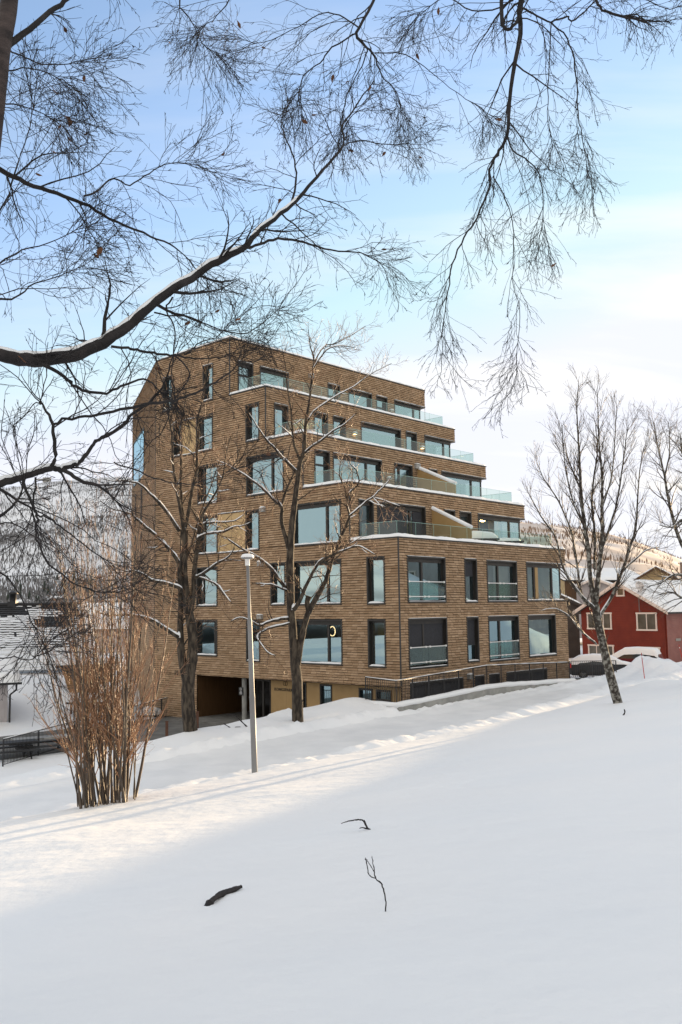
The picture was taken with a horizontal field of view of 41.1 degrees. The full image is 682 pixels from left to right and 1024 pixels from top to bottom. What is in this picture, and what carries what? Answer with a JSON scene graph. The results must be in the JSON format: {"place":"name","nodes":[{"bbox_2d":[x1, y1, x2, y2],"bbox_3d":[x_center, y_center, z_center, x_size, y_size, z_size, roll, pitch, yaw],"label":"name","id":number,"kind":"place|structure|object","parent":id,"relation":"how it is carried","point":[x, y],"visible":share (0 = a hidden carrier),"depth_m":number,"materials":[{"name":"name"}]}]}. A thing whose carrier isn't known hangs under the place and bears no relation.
{"place":"outdoors","nodes":[
{"label":"outdoors","id":0,"kind":"place"},
{"bbox_2d":[0,476,131,610],"bbox_3d":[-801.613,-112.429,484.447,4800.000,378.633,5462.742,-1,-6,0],"label":"hill","id":1,"kind":"structure","parent":0,"point":[54,504],"depth_m":1600.30,"materials":[{"name":"white snow"}]},
{"bbox_2d":[6,570,96,602],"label":"spruce group","id":2,"kind":"object","parent":1,"relation":"on","point":[29,593],"visible":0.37,"depth_m":1104.85,"materials":[{"name":"green"}]},
{"bbox_2d":[0,479,131,602],"bbox_3d":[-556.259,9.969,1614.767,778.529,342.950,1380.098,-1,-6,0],"label":"birch forest","id":3,"kind":"object","parent":1,"relation":"on","point":[3,597],"visible":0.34,"depth_m":1386.55,"materials":[{"name":"grey plant"}]},
{"bbox_2d":[0,716,216,759],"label":"path","id":4,"kind":"structure","parent":0,"point":[175,725],"depth_m":46.72,"materials":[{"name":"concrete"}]},
{"bbox_2d":[0,739,40,758],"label":"picnic bench","id":5,"kind":"object","parent":4,"relation":"on","point":[31,751],"visible":0.59,"depth_m":39.15,"materials":[{"name":"grey wood"}]},
{"bbox_2d":[268,708,290,715],"bbox_3d":[-2.720,9.437,40.751,1.168,1.226,0.678,1,-6,-17],"label":"plank stand","id":6,"kind":"object","parent":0,"point":[279,711],"visible":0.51,"depth_m":40.83,"materials":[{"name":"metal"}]},
{"bbox_2d":[0,638,681,1023],"bbox_3d":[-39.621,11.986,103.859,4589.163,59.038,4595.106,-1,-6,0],"label":"snow ground","id":7,"kind":"structure","parent":0,"point":[526,864],"depth_m":8.01,"materials":[{"name":"white snow"}]},
{"bbox_2d":[0,655,21,722],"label":"garden shed","id":8,"kind":"structure","parent":7,"relation":"on","point":[3,703],"depth_m":51.11,"materials":[{"name":"grey wood"}]},
{"bbox_2d":[10,734,69,752],"bbox_3d":[-13.385,10.441,40.641,2.500,0.777,1.800,3,-7,-31],"label":"picnic bench","id":9,"kind":"object","parent":7,"relation":"on","point":[45,741],"visible":0.36,"depth_m":40.45,"materials":[{"name":"grey"}]},
{"bbox_2d":[0,591,101,674],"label":"tiled roof house","id":10,"kind":"structure","parent":7,"relation":"on","point":[12,632],"depth_m":68.94,"materials":[{"name":"grey tile"}]},
{"bbox_2d":[29,602,130,652],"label":"white roof house","id":11,"kind":"structure","parent":7,"relation":"on","point":[99,629],"depth_m":95.63,"materials":[{"name":"grey tile"}]},
{"bbox_2d":[2,697,166,766],"bbox_3d":[-11.895,10.860,46.629,0.064,1.258,19.434,-2,-6,11],"label":"fence","id":12,"kind":"object","parent":7,"relation":"on","point":[15,736],"visible":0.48,"depth_m":39.90,"materials":[{"name":"black metal"}]},
{"bbox_2d":[57,657,114,692],"bbox_3d":[-16.934,10.989,60.851,2.507,2.303,4.371,-2,-6,7],"label":"timber porch","id":13,"kind":"object","parent":7,"relation":"on","point":[62,665],"visible":0.1,"depth_m":59.48,"materials":[{"name":"brown wood"}]},
{"bbox_2d":[65,693,109,713],"bbox_3d":[-15.076,11.372,54.121,2.354,1.175,1.260,-1,-6,0],"label":"garden table","id":14,"kind":"object","parent":7,"relation":"on","point":[67,701],"visible":0.05,"depth_m":53.68,"materials":[{"name":"grey"}]},
{"bbox_2d":[27,469,186,808],"bbox_3d":[-5.145,2.816,20.072,3.667,7.547,3.196,-1,-6,0],"label":"bare shrub","id":15,"kind":"object","parent":7,"relation":"on","point":[114,785],"visible":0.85,"depth_m":19.35,"materials":[{"name":"brown plant"}]},
{"bbox_2d":[137,706,160,719],"bbox_3d":[-11.156,11.712,53.074,1.276,0.767,1.050,-1,-6,0],"label":"covered planter","id":16,"kind":"object","parent":7,"relation":"on","point":[158,712],"visible":0.38,"depth_m":52.75,"materials":[{"name":"grey"}]},
{"bbox_2d":[165,721,168,736],"bbox_3d":[-7.690,10.033,40.174,0.130,1.580,0.130,-1,-6,0],"label":"steel post","id":17,"kind":"object","parent":7,"relation":"on","point":[166,728],"visible":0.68,"depth_m":40.17,"materials":[{"name":"brown metal"}]},
{"bbox_2d":[80,342,270,731],"bbox_3d":[-6.314,1.010,34.917,7.028,15.592,5.314,0,-6,-10],"label":"bare tree","id":18,"kind":"object","parent":7,"relation":"on","point":[189,721],"visible":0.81,"depth_m":34.76,"materials":[{"name":"brown plant"}]},
{"bbox_2d":[196,711,198,727],"bbox_3d":[-6.344,9.816,40.195,0.130,1.980,0.130,-1,-6,0],"label":"steel post","id":19,"kind":"object","parent":7,"relation":"on","point":[197,715],"visible":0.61,"depth_m":40.22,"materials":[{"name":"brown metal"}]},
{"bbox_2d":[204,885,241,905],"bbox_3d":[-1.035,3.341,7.883,0.089,0.118,0.580,-4,-7,24],"label":"fallen branch","id":20,"kind":"object","parent":7,"relation":"on","point":[216,896],"visible":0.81,"depth_m":7.86,"materials":[{"name":"brown wood"}]},
{"bbox_2d":[0,0,457,727],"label":"birch tree","id":21,"kind":"object","parent":7,"relation":"on","point":[48,358],"visible":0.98,"depth_m":6.23,"materials":[{"name":"brown plant"}]},
{"bbox_2d":[241,554,257,772],"bbox_3d":[-2.559,4.260,25.375,0.460,6.206,0.374,-1,-6,0],"label":"street lamp","id":22,"kind":"object","parent":7,"relation":"on","point":[247,557],"visible":0.96,"depth_m":25.29,"materials":[{"name":"metal"}]},
{"bbox_2d":[200,312,413,721],"bbox_3d":[-1.461,0.034,36.478,9.014,17.285,5.348,-1,-6,0],"label":"bare tree","id":23,"kind":"object","parent":7,"relation":"on","point":[296,644],"visible":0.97,"depth_m":35.93,"materials":[{"name":"brown plant"}]},
{"bbox_2d":[130,335,568,725],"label":"apartment building","id":24,"kind":"structure","parent":7,"relation":"on","point":[442,591],"depth_m":51.10,"materials":[{"name":"brown brick"}]},
{"bbox_2d":[133,427,144,487],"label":"window","id":25,"kind":"structure","parent":24,"relation":"in","point":[136,447],"depth_m":65.65,"materials":[{"name":"blue glass"}]},
{"bbox_2d":[139,619,140,650],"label":"window","id":26,"kind":"structure","parent":24,"relation":"in","point":[140,619],"depth_m":62.19,"materials":[{"name":"black glass"}]},
{"bbox_2d":[140,531,141,560],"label":"window","id":27,"kind":"structure","parent":24,"relation":"in","point":[140,531],"depth_m":63.02,"materials":[{"name":"black glass"}]},
{"bbox_2d":[162,376,172,412],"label":"window","id":28,"kind":"structure","parent":24,"relation":"in","point":[164,388],"depth_m":56.61,"materials":[{"name":"black metal"}]},
{"bbox_2d":[173,423,181,456],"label":"window","id":29,"kind":"structure","parent":24,"relation":"in","point":[175,451],"depth_m":55.56,"materials":[{"name":"black metal"}]},
{"bbox_2d":[196,413,212,452],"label":"window","id":30,"kind":"structure","parent":24,"relation":"in","point":[202,425],"depth_m":53.91,"materials":[{"name":"black metal"}]},
{"bbox_2d":[195,620,217,656],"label":"window","id":31,"kind":"structure","parent":24,"relation":"in","point":[201,621],"depth_m":52.02,"materials":[{"name":"black metal"}]},
{"bbox_2d":[196,566,217,606],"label":"window","id":32,"kind":"structure","parent":24,"relation":"in","point":[198,581],"depth_m":52.88,"materials":[{"name":"glass"}]},
{"bbox_2d":[197,514,217,554],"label":"window","id":33,"kind":"structure","parent":24,"relation":"in","point":[204,517],"depth_m":52.90,"materials":[{"name":"grey glass"}]},
{"bbox_2d":[197,463,217,504],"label":"window","id":34,"kind":"structure","parent":24,"relation":"in","point":[204,467],"depth_m":53.53,"materials":[{"name":"black glass"}]},
{"bbox_2d":[202,363,213,402],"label":"window","id":35,"kind":"structure","parent":24,"relation":"in","point":[205,368],"depth_m":53.93,"materials":[{"name":"black glass"}]},
{"bbox_2d":[237,360,253,389],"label":"window","id":36,"kind":"structure","parent":24,"relation":"in","point":[250,381],"depth_m":53.65,"materials":[{"name":"black glass"}]},
{"bbox_2d":[245,509,259,550],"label":"window","id":37,"kind":"structure","parent":24,"relation":"in","point":[255,510],"depth_m":50.37,"materials":[{"name":"black glass"}]},
{"bbox_2d":[245,402,259,442],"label":"window","id":38,"kind":"structure","parent":24,"relation":"in","point":[256,404],"depth_m":51.03,"materials":[{"name":"black glass"}]},
{"bbox_2d":[246,620,260,661],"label":"window","id":39,"kind":"structure","parent":24,"relation":"in","point":[254,660],"depth_m":49.69,"materials":[{"name":"black glass"}]},
{"bbox_2d":[246,451,283,496],"bbox_3d":[-4.101,-2.058,49.814,3.030,2.230,0.337,-6,-8,42],"label":"window","id":40,"kind":"structure","parent":24,"relation":"in","point":[248,486],"depth_m":49.84,"materials":[{"name":"black metal"}]},
{"bbox_2d":[259,366,288,388],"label":"window","id":41,"kind":"structure","parent":24,"relation":"in","point":[271,372],"depth_m":55.15,"materials":[{"name":"black metal"}]},
{"bbox_2d":[270,562,285,605],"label":"window","id":42,"kind":"structure","parent":24,"relation":"in","point":[272,591],"depth_m":48.72,"materials":[{"name":"black metal"}]},
{"bbox_2d":[273,403,288,434],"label":"window","id":43,"kind":"structure","parent":24,"relation":"in","point":[276,405],"depth_m":51.23,"materials":[{"name":"black metal"}]},
{"bbox_2d":[278,420,318,428],"bbox_3d":[-2.312,-4.575,49.302,2.202,0.879,1.151,-1,-6,0],"label":"flower pot","id":44,"kind":"object","parent":24,"relation":"on","point":[303,424],"visible":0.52,"depth_m":49.22,"materials":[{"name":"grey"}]},
{"bbox_2d":[303,682,306,707],"bbox_3d":[-1.751,10.062,47.526,0.320,2.320,0.508,-6,-8,42],"label":"door","id":45,"kind":"structure","parent":24,"relation":"in","point":[304,684],"depth_m":47.42,"materials":[{"name":"black glass"}]},
{"bbox_2d":[291,499,341,546],"bbox_3d":[-1.234,0.600,46.910,3.560,2.230,0.337,-6,-8,42],"label":"window","id":46,"kind":"structure","parent":24,"relation":"in","point":[319,504],"depth_m":46.72,"materials":[{"name":"glass"}]},
{"bbox_2d":[294,558,341,605],"bbox_3d":[-1.163,3.610,46.562,3.440,2.310,0.337,-6,-8,42],"label":"window","id":47,"kind":"structure","parent":24,"relation":"in","point":[338,561],"depth_m":46.63,"materials":[{"name":"black metal"}]},
{"bbox_2d":[296,619,342,665],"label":"window","id":48,"kind":"structure","parent":24,"relation":"in","point":[313,654],"depth_m":46.21,"materials":[{"name":"clear glass"}]},
{"bbox_2d":[313,412,327,433],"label":"window","id":49,"kind":"structure","parent":24,"relation":"in","point":[325,427],"depth_m":53.63,"materials":[{"name":"black metal"}]},
{"bbox_2d":[314,449,329,483],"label":"window","id":50,"kind":"structure","parent":24,"relation":"in","point":[322,453],"depth_m":49.20,"materials":[{"name":"black metal"}]},
{"bbox_2d":[320,684,331,703],"bbox_3d":[-0.598,9.944,46.475,0.850,2.300,0.515,-6,-8,42],"label":"door","id":51,"kind":"structure","parent":24,"relation":"in","point":[321,685],"depth_m":46.64,"materials":[{"name":"black glass"}]},
{"bbox_2d":[327,383,339,399],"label":"window","id":52,"kind":"structure","parent":24,"relation":"in","point":[329,386],"depth_m":59.02,"materials":[{"name":"grey glass"}]},
{"bbox_2d":[332,415,345,437],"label":"window","id":53,"kind":"structure","parent":24,"relation":"in","point":[335,418],"depth_m":54.74,"materials":[{"name":"black metal"}]},
{"bbox_2d":[332,452,382,482],"bbox_3d":[0.881,-2.057,51.033,0.315,2.190,4.160,-6,-8,42],"label":"window","id":54,"kind":"structure","parent":24,"relation":"in","point":[366,460],"depth_m":51.68,"materials":[{"name":"black metal"}]},
{"bbox_2d":[348,389,371,407],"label":"window","id":55,"kind":"structure","parent":24,"relation":"in","point":[361,394],"depth_m":61.13,"materials":[{"name":"black metal"}]},
{"bbox_2d":[358,499,373,536],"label":"window","id":56,"kind":"structure","parent":24,"relation":"in","point":[370,505],"depth_m":46.57,"materials":[{"name":"black glass"}]},
{"bbox_2d":[359,688,372,700],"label":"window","id":57,"kind":"structure","parent":24,"relation":"in","point":[360,689],"depth_m":44.82,"materials":[{"name":"black glass"}]},
{"bbox_2d":[366,556,385,604],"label":"window","id":58,"kind":"structure","parent":24,"relation":"in","point":[370,601],"depth_m":44.14,"materials":[{"name":"black glass"}]},
{"bbox_2d":[367,619,386,667],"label":"window","id":59,"kind":"structure","parent":24,"relation":"in","point":[382,642],"depth_m":43.88,"materials":[{"name":"black glass"}]},
{"bbox_2d":[360,421,400,447],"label":"window","id":60,"kind":"structure","parent":24,"relation":"in","point":[371,426],"depth_m":57.62,"materials":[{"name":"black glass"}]},
{"bbox_2d":[376,395,387,411],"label":"window","id":61,"kind":"structure","parent":24,"relation":"in","point":[378,398],"depth_m":62.69,"materials":[{"name":"black glass"}]},
{"bbox_2d":[376,689,391,701],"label":"window","id":62,"kind":"structure","parent":24,"relation":"in","point":[377,691],"depth_m":44.06,"materials":[{"name":"black glass"}]},
{"bbox_2d":[376,501,425,534],"bbox_3d":[3.173,0.639,48.363,0.337,2.161,4.110,-6,-8,42],"label":"window","id":63,"kind":"structure","parent":24,"relation":"in","point":[419,515],"depth_m":48.52,"materials":[{"name":"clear glass"}]},
{"bbox_2d":[394,463,412,486],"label":"window","id":64,"kind":"structure","parent":24,"relation":"in","point":[407,467],"depth_m":54.37,"materials":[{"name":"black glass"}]},
{"bbox_2d":[394,399,424,418],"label":"window","id":65,"kind":"structure","parent":24,"relation":"in","point":[397,403],"depth_m":64.77,"materials":[{"name":"black glass"}]},
{"bbox_2d":[405,431,416,450],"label":"window","id":66,"kind":"structure","parent":24,"relation":"in","point":[408,434],"depth_m":59.86,"materials":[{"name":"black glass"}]},
{"bbox_2d":[406,555,446,602],"bbox_3d":[4.120,3.304,44.511,0.337,2.280,3.100,-6,-8,42],"label":"window","id":67,"kind":"structure","parent":24,"relation":"in","point":[425,559],"depth_m":44.61,"materials":[{"name":"black glass"}]},
{"bbox_2d":[408,617,447,669],"bbox_3d":[4.165,6.346,44.190,0.337,2.441,3.110,-6,-8,42],"label":"window","id":68,"kind":"structure","parent":24,"relation":"in","point":[428,637],"depth_m":44.32,"materials":[{"name":"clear glass"}]},
{"bbox_2d":[409,677,462,698],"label":"window","id":69,"kind":"structure","parent":24,"relation":"in","point":[454,679],"depth_m":44.40,"materials":[{"name":"black glass"}]},
{"bbox_2d":[424,435,455,457],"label":"window","id":70,"kind":"structure","parent":24,"relation":"in","point":[442,441],"depth_m":62.03,"materials":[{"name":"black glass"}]},
{"bbox_2d":[431,443,448,454],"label":"window","id":71,"kind":"structure","parent":24,"relation":"in","point":[436,445],"depth_m":64.13,"materials":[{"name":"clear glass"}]},
{"bbox_2d":[444,509,454,516],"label":"window","id":72,"kind":"structure","parent":24,"relation":"in","point":[452,512],"depth_m":51.72,"materials":[{"name":"black glass"}]},
{"bbox_2d":[441,470,485,496],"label":"window","id":73,"kind":"structure","parent":24,"relation":"in","point":[470,478],"depth_m":58.91,"materials":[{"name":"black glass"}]},
{"bbox_2d":[459,511,471,524],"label":"window","id":74,"kind":"structure","parent":24,"relation":"in","point":[462,513],"depth_m":52.99,"materials":[{"name":"black glass"}]},
{"bbox_2d":[460,480,479,494],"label":"window","id":75,"kind":"structure","parent":24,"relation":"in","point":[462,482],"depth_m":61.53,"materials":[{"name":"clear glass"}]},
{"bbox_2d":[463,558,477,602],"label":"window","id":76,"kind":"structure","parent":24,"relation":"in","point":[470,564],"depth_m":47.53,"materials":[{"name":"black glass"}]},
{"bbox_2d":[466,616,479,662],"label":"window","id":77,"kind":"structure","parent":24,"relation":"in","point":[472,622],"depth_m":47.19,"materials":[{"name":"black glass"}]},
{"bbox_2d":[474,675,484,685],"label":"window","id":78,"kind":"structure","parent":24,"relation":"in","point":[483,676],"depth_m":47.26,"materials":[{"name":"black glass"}]},
{"bbox_2d":[488,673,499,683],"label":"window","id":79,"kind":"structure","parent":24,"relation":"in","point":[494,674],"depth_m":48.29,"materials":[{"name":"black glass"}]},
{"bbox_2d":[477,513,524,538],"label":"window","id":80,"kind":"structure","parent":24,"relation":"in","point":[493,520],"depth_m":55.96,"materials":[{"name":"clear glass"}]},
{"bbox_2d":[486,560,517,602],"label":"window","id":81,"kind":"structure","parent":24,"relation":"in","point":[500,567],"depth_m":50.08,"materials":[{"name":"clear glass"}]},
{"bbox_2d":[487,615,519,661],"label":"window","id":82,"kind":"structure","parent":24,"relation":"in","point":[498,618],"depth_m":49.26,"materials":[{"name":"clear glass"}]},
{"bbox_2d":[506,668,547,681],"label":"window","id":83,"kind":"structure","parent":24,"relation":"in","point":[537,673],"depth_m":50.68,"materials":[{"name":"black glass"}]},
{"bbox_2d":[527,614,556,657],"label":"window","id":84,"kind":"structure","parent":24,"relation":"in","point":[536,616],"depth_m":52.64,"materials":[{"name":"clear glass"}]},
{"bbox_2d":[525,562,566,600],"bbox_3d":[11.672,4.087,53.086,0.902,2.255,4.520,-6,-8,42],"label":"window","id":85,"kind":"structure","parent":24,"relation":"in","point":[538,573],"depth_m":53.15,"materials":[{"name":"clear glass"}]},
{"bbox_2d":[144,0,681,437],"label":"birch tree","id":86,"kind":"object","parent":7,"relation":"on","point":[519,12],"visible":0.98,"depth_m":7.69,"materials":[{"name":"brown plant"}]},
{"bbox_2d":[370,678,575,710],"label":"retaining wall","id":87,"kind":"structure","parent":7,"relation":"on","point":[464,694],"depth_m":43.09,"materials":[{"name":"concrete"}]},
{"bbox_2d":[365,662,569,701],"bbox_3d":[6.894,8.320,45.564,1.821,1.453,15.271,-6,-8,42],"label":"railing","id":88,"kind":"object","parent":87,"relation":"on","point":[562,672],"visible":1,"depth_m":43.32,"materials":[{"name":"black metal"}]},
{"bbox_2d":[549,588,581,657],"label":"dark house","id":89,"kind":"structure","parent":7,"relation":"on","point":[574,640],"depth_m":85.31,"materials":[{"name":"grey wood"}]},
{"bbox_2d":[569,660,616,677],"bbox_3d":[14.878,9.357,53.789,2.730,1.197,0.065,-3,-7,22],"label":"railing","id":90,"kind":"object","parent":7,"relation":"on","point":[590,668],"visible":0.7,"depth_m":53.78,"materials":[{"name":"black metal"}]},
{"bbox_2d":[549,563,638,600],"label":"long house","id":91,"kind":"structure","parent":7,"relation":"on","point":[609,574],"depth_m":115.68,"materials":[{"name":"white wood"}]},
{"bbox_2d":[575,576,612,637],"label":"grey house","id":92,"kind":"structure","parent":7,"relation":"on","point":[605,584],"depth_m":113.39,"materials":[{"name":"grey wood"}]},
{"bbox_2d":[521,365,681,703],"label":"bare tree","id":93,"kind":"object","parent":7,"relation":"on","point":[593,604],"visible":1,"depth_m":35.08,"materials":[{"name":"brown plant"}]},
{"bbox_2d":[572,579,681,661],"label":"red house","id":94,"kind":"structure","parent":7,"relation":"on","point":[626,622],"depth_m":76.10,"materials":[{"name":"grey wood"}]},
{"bbox_2d":[586,612,611,629],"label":"window","id":95,"kind":"structure","parent":94,"relation":"in","point":[606,617],"depth_m":78.28,"materials":[{"name":"beige wood"}]},
{"bbox_2d":[587,644,613,654],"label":"window","id":96,"kind":"structure","parent":94,"relation":"in","point":[592,648],"depth_m":78.82,"materials":[{"name":"beige wood"}]},
{"bbox_2d":[616,588,624,596],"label":"window","id":97,"kind":"structure","parent":94,"relation":"in","point":[621,592],"depth_m":77.14,"materials":[{"name":"beige"}]},
{"bbox_2d":[635,581,643,611],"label":"satellite dish","id":98,"kind":"object","parent":94,"relation":"attached to","point":[640,585],"visible":0.77,"depth_m":75.36,"materials":[{"name":"metal"}]},
{"bbox_2d":[635,612,657,630],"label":"window","id":99,"kind":"structure","parent":94,"relation":"in","point":[644,622],"depth_m":74.90,"materials":[{"name":"beige wood"}]},
{"bbox_2d":[610,647,663,661],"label":"parked car","id":100,"kind":"object","parent":7,"relation":"on","point":[629,654],"visible":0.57,"depth_m":66.55,"materials":[{"name":"white paint"}]},
{"bbox_2d":[621,398,681,622],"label":"bare tree","id":101,"kind":"object","parent":7,"relation":"on","point":[674,524],"visible":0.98,"depth_m":41.54,"materials":[{"name":"brown plant"}]},
{"bbox_2d":[635,562,681,579],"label":"yellow house","id":102,"kind":"structure","parent":7,"relation":"on","point":[656,570],"depth_m":106.76,"materials":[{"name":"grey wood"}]},
{"bbox_2d":[0,656,681,820],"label":"road","id":103,"kind":"structure","parent":0,"point":[28,800],"depth_m":31.54,"materials":[{"name":"white snow"}]},
{"bbox_2d":[0,0,681,559],"label":"sky","id":104,"kind":"structure","parent":0,"point":[617,311],"materials":[{"name":"blue"}]},
{"bbox_2d":[341,819,370,829],"bbox_3d":[0.183,3.721,10.802,0.386,0.151,0.089,0,-6,-11],"label":"dead twig","id":105,"kind":"object","parent":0,"point":[365,824],"visible":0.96,"depth_m":10.80,"materials":[{"name":"black wood"}]},
{"bbox_2d":[365,857,386,911],"bbox_3d":[0.230,2.749,6.716,0.188,0.415,0.102,3,-7,-33],"label":"dead twig","id":106,"kind":"object","parent":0,"point":[377,880],"visible":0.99,"depth_m":6.71,"materials":[{"name":"black wood"}]},
{"bbox_2d":[472,531,499,540],"bbox_3d":[7.349,1.481,50.531,2.730,0.893,1.050,-1,-6,0],"label":"terrace sofa","id":107,"kind":"object","parent":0,"point":[488,536],"visible":0.45,"depth_m":50.11,"materials":[{"name":"white fabric"}]},
{"bbox_2d":[497,538,523,542],"bbox_3d":[9.441,1.803,52.647,2.133,0.645,0.945,-1,-6,0],"label":"terrace table","id":108,"kind":"object","parent":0,"point":[514,540],"visible":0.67,"depth_m":52.23,"materials":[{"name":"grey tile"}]},
{"bbox_2d":[502,522,681,577],"bbox_3d":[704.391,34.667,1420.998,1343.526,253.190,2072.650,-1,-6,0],"label":"hill","id":109,"kind":"structure","parent":0,"point":[641,566],"depth_m":1101.18,"materials":[{"name":"white snow"}]},
{"bbox_2d":[510,520,680,570],"bbox_3d":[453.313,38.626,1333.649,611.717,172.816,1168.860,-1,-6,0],"label":"birch forest","id":110,"kind":"object","parent":109,"relation":"on","point":[564,536],"visible":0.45,"depth_m":1183.81,"materials":[{"name":"brown plant"}]},
{"bbox_2d":[570,653,630,677],"bbox_3d":[17.492,10.256,60.730,4.500,1.612,1.843,-2,-6,12],"label":"parked car","id":111,"kind":"object","parent":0,"point":[582,667],"visible":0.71,"depth_m":60.10,"materials":[{"name":"black paint"}]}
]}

